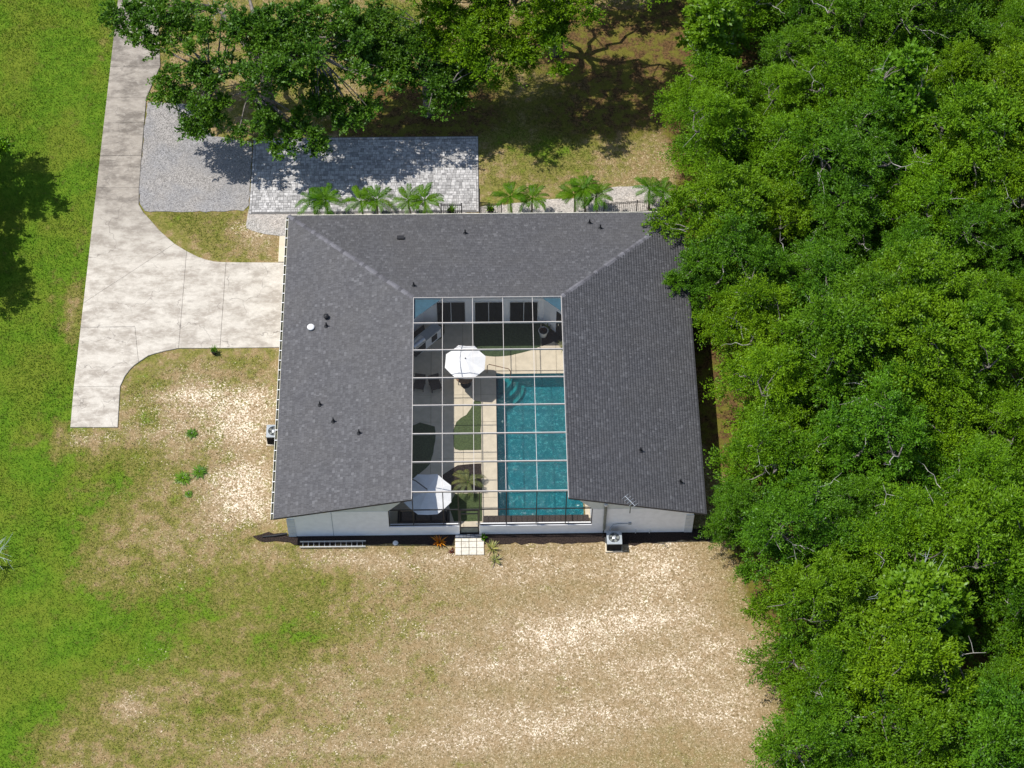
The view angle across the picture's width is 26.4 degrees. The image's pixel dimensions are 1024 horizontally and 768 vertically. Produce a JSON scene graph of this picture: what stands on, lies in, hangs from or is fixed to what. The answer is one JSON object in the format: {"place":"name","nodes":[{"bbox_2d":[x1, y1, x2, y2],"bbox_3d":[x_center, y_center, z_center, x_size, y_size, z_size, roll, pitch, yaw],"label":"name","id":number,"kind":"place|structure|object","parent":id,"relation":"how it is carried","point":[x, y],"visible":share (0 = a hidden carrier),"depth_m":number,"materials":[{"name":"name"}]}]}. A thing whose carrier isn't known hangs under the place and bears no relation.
{"place":"outdoors","nodes":[
{"label":"outdoors","id":0,"kind":"place"},
{"bbox_2d":[70,0,283,427],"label":"driveway","id":1,"kind":"structure","parent":0,"point":[138,272],"depth_m":126.50,"materials":[{"name":"concrete"}]},
{"bbox_2d":[249,136,478,213],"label":"paver patio","id":2,"kind":"structure","parent":0,"point":[447,166],"depth_m":131.41,"materials":[{"name":"stone"}]},
{"bbox_2d":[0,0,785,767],"bbox_3d":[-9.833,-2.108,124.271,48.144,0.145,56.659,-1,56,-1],"label":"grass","id":3,"kind":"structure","parent":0,"point":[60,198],"depth_m":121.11,"materials":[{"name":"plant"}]},
{"bbox_2d":[300,540,365,547],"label":"extension ladder","id":4,"kind":"object","parent":3,"relation":"on","point":[335,546],"visible":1,"depth_m":116.99,"materials":[{"name":"metal"}]},
{"bbox_2d":[246,185,672,235],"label":"gravel path","id":5,"kind":"structure","parent":0,"point":[260,222],"depth_m":129.96,"materials":[{"name":"gravel"}]},
{"bbox_2d":[390,323,590,526],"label":"courtyard deck","id":6,"kind":"structure","parent":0,"point":[482,391],"depth_m":122.37,"materials":[{"name":"concrete"}]},
{"bbox_2d":[413,335,425,356],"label":"barbecue grill","id":7,"kind":"object","parent":6,"relation":"on","point":[418,342],"visible":0.69,"depth_m":123.39,"materials":[{"name":"silver metal"}]},
{"bbox_2d":[397,510,449,523],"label":"outdoor sofa","id":8,"kind":"object","parent":6,"relation":"on","point":[405,517],"visible":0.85,"depth_m":117.52,"materials":[{"name":"plastic"}]},
{"bbox_2d":[412,423,435,477],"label":"artificial turf","id":9,"kind":"structure","parent":6,"relation":"on","point":[422,447],"depth_m":120.59,"materials":[{"name":"plastic"}]},
{"bbox_2d":[404,474,450,514],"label":"cantilever umbrella","id":10,"kind":"object","parent":6,"relation":"on","point":[429,482],"visible":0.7,"depth_m":116.62,"materials":[{"name":"white fabric"}]},
{"bbox_2d":[413,324,441,353],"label":"outdoor kitchen","id":11,"kind":"object","parent":6,"relation":"on","point":[431,334],"visible":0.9,"depth_m":123.91,"materials":[{"name":"white paint"}]},
{"bbox_2d":[440,463,481,492],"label":"planting bed","id":12,"kind":"object","parent":6,"relation":"on","point":[450,478],"visible":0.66,"depth_m":119.53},
{"bbox_2d":[452,469,486,496],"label":"palm tree","id":13,"kind":"object","parent":12,"relation":"on","point":[468,478],"visible":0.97,"depth_m":118.71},
{"bbox_2d":[445,345,485,387],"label":"patio umbrella","id":14,"kind":"object","parent":6,"relation":"on","point":[464,363],"visible":0.93,"depth_m":120.90,"materials":[{"name":"white fabric"}]},
{"bbox_2d":[449,493,481,521],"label":"artificial turf","id":15,"kind":"structure","parent":6,"relation":"on","point":[467,502],"depth_m":118.50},
{"bbox_2d":[453,401,480,449],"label":"artificial turf","id":16,"kind":"structure","parent":6,"relation":"on","point":[463,424],"depth_m":121.19,"materials":[{"name":"plastic"}]},
{"bbox_2d":[473,323,540,356],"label":"artificial turf","id":17,"kind":"structure","parent":6,"relation":"on","point":[490,336],"depth_m":124.71,"materials":[{"name":"plastic"}]},
{"bbox_2d":[483,514,588,522],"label":"railing","id":18,"kind":"object","parent":6,"relation":"on","point":[532,518],"visible":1,"depth_m":117.72,"materials":[{"name":"black metal"}]},
{"bbox_2d":[496,373,583,515],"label":"swimming pool","id":19,"kind":"structure","parent":6,"relation":"in","point":[531,475],"depth_m":122.14,"materials":[{"name":"liquid"}]},
{"bbox_2d":[0,0,1023,767],"bbox_3d":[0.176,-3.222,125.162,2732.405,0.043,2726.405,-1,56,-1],"label":"ground","id":20,"kind":"structure","parent":0,"point":[618,614],"depth_m":116.14,"materials":[{"name":"plant"}]},
{"bbox_2d":[139,102,251,212],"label":"gravel bed","id":21,"kind":"object","parent":20,"relation":"on","point":[205,175],"visible":0.84,"depth_m":131.44,"materials":[{"name":"gravel"}]},
{"bbox_2d":[96,0,427,161],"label":"oak tree","id":22,"kind":"object","parent":20,"relation":"on","point":[286,55],"visible":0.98,"depth_m":127.01,"materials":[{"name":"green plant"}]},
{"bbox_2d":[295,187,330,214],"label":"palm tree","id":23,"kind":"object","parent":20,"relation":"on","point":[309,200],"visible":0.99,"depth_m":127.50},
{"bbox_2d":[309,183,347,214],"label":"palm tree","id":24,"kind":"object","parent":20,"relation":"on","point":[327,192],"visible":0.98,"depth_m":127.44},
{"bbox_2d":[342,185,378,213],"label":"palm tree","id":25,"kind":"object","parent":20,"relation":"on","point":[362,205],"visible":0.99,"depth_m":127.55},
{"bbox_2d":[358,185,395,213],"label":"palm tree","id":26,"kind":"object","parent":20,"relation":"on","point":[382,200],"visible":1,"depth_m":127.53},
{"bbox_2d":[390,183,428,213],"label":"palm tree","id":27,"kind":"object","parent":20,"relation":"on","point":[404,193],"visible":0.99,"depth_m":127.64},
{"bbox_2d":[326,0,497,121],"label":"oak tree","id":28,"kind":"object","parent":20,"relation":"on","point":[444,82],"visible":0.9,"depth_m":128.32,"materials":[{"name":"green plant"}]},
{"bbox_2d":[407,182,443,213],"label":"palm tree","id":29,"kind":"object","parent":20,"relation":"on","point":[433,197],"visible":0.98,"depth_m":127.27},
{"bbox_2d":[455,534,483,554],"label":"stepping pad","id":30,"kind":"object","parent":20,"relation":"on","point":[468,545],"visible":1,"depth_m":117.14,"materials":[{"name":"concrete"}]},
{"bbox_2d":[253,526,719,545],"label":"mulch bed","id":31,"kind":"object","parent":20,"relation":"on","point":[631,538],"visible":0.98,"depth_m":117.40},
{"bbox_2d":[270,211,706,537],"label":"courtyard house","id":32,"kind":"structure","parent":20,"relation":"on","point":[354,286],"depth_m":119.96,"materials":[{"name":"white paint"}]},
{"bbox_2d":[414,299,440,318],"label":"corner cover","id":33,"kind":"object","parent":32,"relation":"attached to","point":[421,306],"visible":1,"depth_m":120.72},
{"bbox_2d":[436,301,465,321],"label":"sliding door","id":34,"kind":"structure","parent":32,"relation":"in","point":[453,311],"depth_m":124.27,"materials":[{"name":"glass"}]},
{"bbox_2d":[459,510,478,532],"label":"screen door","id":35,"kind":"structure","parent":32,"relation":"attached to","point":[469,529],"depth_m":117.02,"materials":[{"name":"brown metal"}]},
{"bbox_2d":[474,301,502,321],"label":"sliding door","id":36,"kind":"structure","parent":32,"relation":"in","point":[484,311],"depth_m":124.33,"materials":[{"name":"glass"}]},
{"bbox_2d":[388,298,592,525],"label":"pool cage","id":37,"kind":"object","parent":32,"relation":"attached to","point":[473,433],"visible":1,"depth_m":116.75,"materials":[{"name":"white metal"}]},
{"bbox_2d":[509,301,538,321],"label":"sliding door","id":38,"kind":"structure","parent":32,"relation":"in","point":[518,310],"depth_m":124.39,"materials":[{"name":"glass"}]},
{"bbox_2d":[490,182,527,212],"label":"palm tree","id":39,"kind":"object","parent":20,"relation":"on","point":[510,187],"visible":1,"depth_m":127.60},
{"bbox_2d":[517,184,548,212],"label":"palm tree","id":40,"kind":"object","parent":20,"relation":"on","point":[536,192],"visible":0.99,"depth_m":127.80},
{"bbox_2d":[406,0,671,92],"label":"oak tree","id":41,"kind":"object","parent":20,"relation":"on","point":[548,28],"visible":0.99,"depth_m":126.75,"materials":[{"name":"green plant"}]},
{"bbox_2d":[554,177,593,211],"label":"palm tree","id":42,"kind":"object","parent":20,"relation":"on","point":[568,195],"visible":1,"depth_m":127.69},
{"bbox_2d":[564,175,602,211],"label":"palm tree","id":43,"kind":"object","parent":20,"relation":"on","point":[589,180],"visible":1,"depth_m":127.83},
{"bbox_2d":[580,181,613,211],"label":"palm tree","id":44,"kind":"object","parent":20,"relation":"on","point":[604,187],"visible":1,"depth_m":127.83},
{"bbox_2d":[605,531,622,552],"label":"air conditioner","id":45,"kind":"object","parent":20,"relation":"on","point":[613,541],"visible":1,"depth_m":116.67,"materials":[{"name":"white metal"}]},
{"bbox_2d":[632,176,667,209],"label":"palm tree","id":46,"kind":"object","parent":20,"relation":"on","point":[647,185],"visible":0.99,"depth_m":128.21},
{"bbox_2d":[647,177,678,207],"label":"palm tree","id":47,"kind":"object","parent":20,"relation":"on","point":[664,185],"visible":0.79,"depth_m":128.25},
{"bbox_2d":[649,35,765,135],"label":"oak tree","id":48,"kind":"object","parent":20,"relation":"on","point":[719,75],"visible":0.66,"depth_m":129.79,"materials":[{"name":"green plant"}]},
{"bbox_2d":[675,0,746,81],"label":"broadleaf tree","id":49,"kind":"object","parent":20,"relation":"on","point":[715,22],"visible":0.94,"depth_m":130.10,"materials":[{"name":"green plant"}]},
{"bbox_2d":[640,158,783,276],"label":"oak tree","id":50,"kind":"object","parent":20,"relation":"on","point":[735,181],"visible":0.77,"depth_m":123.56,"materials":[{"name":"green plant"}]},
{"bbox_2d":[656,83,770,198],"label":"oak tree","id":51,"kind":"object","parent":20,"relation":"on","point":[720,124],"visible":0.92,"depth_m":127.47,"materials":[{"name":"green plant"}]},
{"bbox_2d":[662,194,792,337],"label":"oak tree","id":52,"kind":"object","parent":20,"relation":"on","point":[702,264],"visible":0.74,"depth_m":121.84,"materials":[{"name":"green plant"}]},
{"bbox_2d":[694,474,767,556],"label":"oak tree","id":53,"kind":"object","parent":20,"relation":"on","point":[727,493],"visible":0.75,"depth_m":114.89,"materials":[{"name":"green plant"}]},
{"bbox_2d":[687,269,815,383],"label":"oak tree","id":54,"kind":"object","parent":20,"relation":"on","point":[746,294],"visible":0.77,"depth_m":120.08,"materials":[{"name":"green plant"}]},
{"bbox_2d":[728,0,793,56],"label":"oak tree","id":55,"kind":"object","parent":20,"relation":"on","point":[740,7],"visible":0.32,"depth_m":133.58,"materials":[{"name":"green plant"}]},
{"bbox_2d":[701,338,826,464],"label":"oak tree","id":56,"kind":"object","parent":20,"relation":"on","point":[781,364],"visible":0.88,"depth_m":117.46,"materials":[{"name":"green plant"}]},
{"bbox_2d":[702,397,830,499],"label":"oak tree","id":57,"kind":"object","parent":20,"relation":"on","point":[774,447],"visible":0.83,"depth_m":115.62,"materials":[{"name":"green plant"}]},
{"bbox_2d":[736,61,824,146],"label":"oak tree","id":58,"kind":"object","parent":20,"relation":"on","point":[772,89],"visible":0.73,"depth_m":129.77,"materials":[{"name":"green plant"}]},
{"bbox_2d":[743,0,820,24],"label":"oak tree","id":59,"kind":"object","parent":20,"relation":"on","point":[777,5],"visible":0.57,"depth_m":133.59,"materials":[{"name":"green plant"}]},
{"bbox_2d":[743,177,821,256],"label":"oak tree","id":60,"kind":"object","parent":20,"relation":"on","point":[801,211],"visible":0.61,"depth_m":124.58,"materials":[{"name":"green plant"}]},
{"bbox_2d":[748,0,835,50],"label":"oak tree","id":61,"kind":"object","parent":20,"relation":"on","point":[797,6],"visible":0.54,"depth_m":133.23,"materials":[{"name":"green plant"}]},
{"bbox_2d":[749,12,840,93],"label":"oak tree","id":62,"kind":"object","parent":20,"relation":"on","point":[785,38],"visible":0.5,"depth_m":131.61,"materials":[{"name":"green plant"}]},
{"bbox_2d":[739,105,851,210],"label":"oak tree","id":63,"kind":"object","parent":20,"relation":"on","point":[772,130],"visible":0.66,"depth_m":125.89,"materials":[{"name":"green plant"}]},
{"bbox_2d":[741,230,856,322],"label":"oak tree","id":64,"kind":"object","parent":20,"relation":"on","point":[816,254],"visible":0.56,"depth_m":120.96,"materials":[{"name":"green plant"}]},
{"bbox_2d":[730,464,869,593],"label":"oak tree","id":65,"kind":"object","parent":20,"relation":"on","point":[780,510],"visible":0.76,"depth_m":112.08,"materials":[{"name":"green plant"}]},
{"bbox_2d":[739,536,888,672],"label":"oak tree","id":66,"kind":"object","parent":20,"relation":"on","point":[823,593],"visible":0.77,"depth_m":109.42,"materials":[{"name":"green plant"}]},
{"bbox_2d":[743,688,884,767],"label":"oak tree","id":67,"kind":"object","parent":20,"relation":"on","point":[774,742],"visible":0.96,"depth_m":105.03,"materials":[{"name":"green plant"}]},
{"bbox_2d":[735,610,892,766],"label":"oak tree","id":68,"kind":"object","parent":20,"relation":"on","point":[832,656],"visible":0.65,"depth_m":108.45,"materials":[{"name":"green plant"}]},
{"bbox_2d":[740,286,892,434],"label":"oak tree","id":69,"kind":"object","parent":20,"relation":"on","point":[814,341],"visible":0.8,"depth_m":116.58,"materials":[{"name":"green plant"}]},
{"bbox_2d":[794,191,884,278],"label":"oak tree","id":70,"kind":"object","parent":20,"relation":"on","point":[844,224],"visible":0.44,"depth_m":123.74,"materials":[{"name":"green plant"}]},
{"bbox_2d":[786,35,894,133],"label":"oak tree","id":71,"kind":"object","parent":20,"relation":"on","point":[838,76],"visible":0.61,"depth_m":128.77,"materials":[{"name":"green plant"}]},
{"bbox_2d":[767,115,918,261],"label":"oak tree","id":72,"kind":"object","parent":20,"relation":"on","point":[849,147],"visible":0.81,"depth_m":124.06,"materials":[{"name":"green plant"}]},
{"bbox_2d":[800,458,908,552],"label":"oak tree","id":73,"kind":"object","parent":20,"relation":"on","point":[854,486],"visible":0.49,"depth_m":113.73,"materials":[{"name":"green plant"}]},
{"bbox_2d":[793,0,925,70],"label":"oak tree","id":74,"kind":"object","parent":20,"relation":"on","point":[841,11],"visible":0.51,"depth_m":131.52,"materials":[{"name":"green plant"}]},
{"bbox_2d":[800,249,929,368],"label":"oak tree","id":75,"kind":"object","parent":20,"relation":"on","point":[857,281],"visible":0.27,"depth_m":118.71,"materials":[{"name":"green plant"}]},
{"bbox_2d":[796,351,950,519],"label":"oak tree","id":76,"kind":"object","parent":20,"relation":"on","point":[847,434],"visible":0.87,"depth_m":114.90,"materials":[{"name":"green plant"}]},
{"bbox_2d":[823,66,942,178],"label":"oak tree","id":77,"kind":"object","parent":20,"relation":"on","point":[867,108],"visible":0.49,"depth_m":126.16,"materials":[{"name":"green plant"}]},
{"bbox_2d":[798,283,979,443],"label":"oak tree","id":78,"kind":"object","parent":20,"relation":"on","point":[915,346],"visible":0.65,"depth_m":116.00,"materials":[{"name":"green plant"}]},
{"bbox_2d":[800,590,985,763],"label":"oak tree","id":79,"kind":"object","parent":20,"relation":"on","point":[902,647],"visible":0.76,"depth_m":105.84,"materials":[{"name":"green plant"}]},
{"bbox_2d":[849,36,939,145],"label":"broadleaf tree","id":80,"kind":"object","parent":20,"relation":"on","point":[901,64],"visible":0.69,"depth_m":125.84,"materials":[{"name":"green plant"}]},
{"bbox_2d":[861,210,950,285],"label":"oak tree","id":81,"kind":"object","parent":20,"relation":"on","point":[904,233],"visible":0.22,"depth_m":122.59,"materials":[{"name":"green plant"}]},
{"bbox_2d":[849,145,967,256],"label":"oak tree","id":82,"kind":"object","parent":20,"relation":"on","point":[922,188],"visible":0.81,"depth_m":124.34,"materials":[{"name":"green plant"}]},
{"bbox_2d":[846,481,973,603],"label":"oak tree","id":83,"kind":"object","parent":20,"relation":"on","point":[898,528],"visible":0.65,"depth_m":111.79,"materials":[{"name":"green plant"}]},
{"bbox_2d":[849,231,995,372],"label":"oak tree","id":84,"kind":"object","parent":20,"relation":"on","point":[910,257],"visible":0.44,"depth_m":118.91,"materials":[{"name":"green plant"}]},
{"bbox_2d":[867,549,978,669],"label":"broadleaf tree","id":85,"kind":"object","parent":20,"relation":"on","point":[921,587],"visible":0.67,"depth_m":107.88,"materials":[{"name":"green plant"}]},
{"bbox_2d":[851,662,1001,767],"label":"oak tree","id":86,"kind":"object","parent":20,"relation":"on","point":[929,732],"visible":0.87,"depth_m":104.23,"materials":[{"name":"green plant"}]},
{"bbox_2d":[857,0,1000,73],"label":"oak tree","id":87,"kind":"object","parent":20,"relation":"on","point":[935,34],"visible":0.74,"depth_m":130.40,"materials":[{"name":"green plant"}]},
{"bbox_2d":[866,360,994,482],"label":"oak tree","id":88,"kind":"object","parent":20,"relation":"on","point":[948,425],"visible":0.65,"depth_m":116.03,"materials":[{"name":"green plant"}]},
{"bbox_2d":[885,574,983,665],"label":"oak tree","id":89,"kind":"object","parent":20,"relation":"on","point":[964,628],"visible":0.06,"depth_m":110.51,"materials":[{"name":"green plant"}]},
{"bbox_2d":[882,77,1023,219],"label":"oak tree","id":90,"kind":"object","parent":20,"relation":"on","point":[971,111],"visible":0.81,"depth_m":125.09,"materials":[{"name":"green plant"}]},
{"bbox_2d":[884,465,1023,635],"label":"oak tree","id":91,"kind":"object","parent":20,"relation":"on","point":[1011,512],"visible":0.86,"depth_m":110.05,"materials":[{"name":"green plant"}]},
{"bbox_2d":[916,0,1001,35],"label":"oak tree","id":92,"kind":"object","parent":20,"relation":"on","point":[990,6],"visible":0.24,"depth_m":134.94,"materials":[{"name":"green plant"}]},
{"bbox_2d":[916,34,1007,126],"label":"oak tree","id":93,"kind":"object","parent":20,"relation":"on","point":[944,73],"visible":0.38,"depth_m":129.13,"materials":[{"name":"green plant"}]},
{"bbox_2d":[908,430,1023,552],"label":"oak tree","id":94,"kind":"object","parent":20,"relation":"on","point":[985,454],"visible":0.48,"depth_m":113.55,"materials":[{"name":"green plant"}]},
{"bbox_2d":[911,285,1023,427],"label":"oak tree","id":95,"kind":"object","parent":20,"relation":"on","point":[1003,333],"visible":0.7,"depth_m":117.03,"materials":[{"name":"green plant"}]},
{"bbox_2d":[932,672,1023,767],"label":"oak tree","id":96,"kind":"object","parent":20,"relation":"on","point":[996,725],"visible":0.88,"depth_m":103.56,"materials":[{"name":"green plant"}]},
{"bbox_2d":[934,185,1023,280],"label":"oak tree","id":97,"kind":"object","parent":20,"relation":"on","point":[993,240],"visible":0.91,"depth_m":123.93,"materials":[{"name":"green plant"}]},
{"bbox_2d":[942,652,1023,722],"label":"oak tree","id":98,"kind":"object","parent":20,"relation":"on","point":[996,668],"visible":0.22,"depth_m":107.59,"materials":[{"name":"green plant"}]},
{"bbox_2d":[943,268,1023,358],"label":"oak tree","id":99,"kind":"object","parent":20,"relation":"on","point":[993,279],"visible":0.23,"depth_m":121.19,"materials":[{"name":"green plant"}]},
{"bbox_2d":[946,126,1023,235],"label":"oak tree","id":100,"kind":"object","parent":20,"relation":"on","point":[1015,181],"visible":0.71,"depth_m":124.59,"materials":[{"name":"green plant"}]},
{"bbox_2d":[956,39,1023,158],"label":"oak tree","id":101,"kind":"object","parent":20,"relation":"on","point":[1012,78],"visible":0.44,"depth_m":127.62,"materials":[{"name":"green plant"}]},
{"bbox_2d":[960,375,1023,478],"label":"oak tree","id":102,"kind":"object","parent":20,"relation":"on","point":[1011,405],"visible":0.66,"depth_m":117.13,"materials":[{"name":"green plant"}]},
{"bbox_2d":[962,544,1023,663],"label":"oak tree","id":103,"kind":"object","parent":20,"relation":"on","point":[1011,602],"visible":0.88,"depth_m":110.50,"materials":[{"name":"green plant"}]},
{"bbox_2d":[969,22,1023,91],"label":"oak tree","id":104,"kind":"object","parent":20,"relation":"on","point":[1012,33],"visible":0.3,"depth_m":130.77,"materials":[{"name":"green plant"}]},
{"bbox_2d":[977,0,1023,44],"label":"oak tree","id":105,"kind":"object","parent":20,"relation":"on","point":[1014,13],"visible":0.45,"depth_m":133.56,"materials":[{"name":"green plant"}]},
{"bbox_2d":[989,425,1023,472],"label":"oak tree","id":106,"kind":"object","parent":20,"relation":"on","point":[1021,456],"visible":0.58,"depth_m":117.01,"materials":[{"name":"green plant"}]},
{"bbox_2d":[999,634,1023,698],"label":"oak tree","id":107,"kind":"object","parent":20,"relation":"on","point":[1020,652],"visible":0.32,"depth_m":109.71,"materials":[{"name":"green plant"}]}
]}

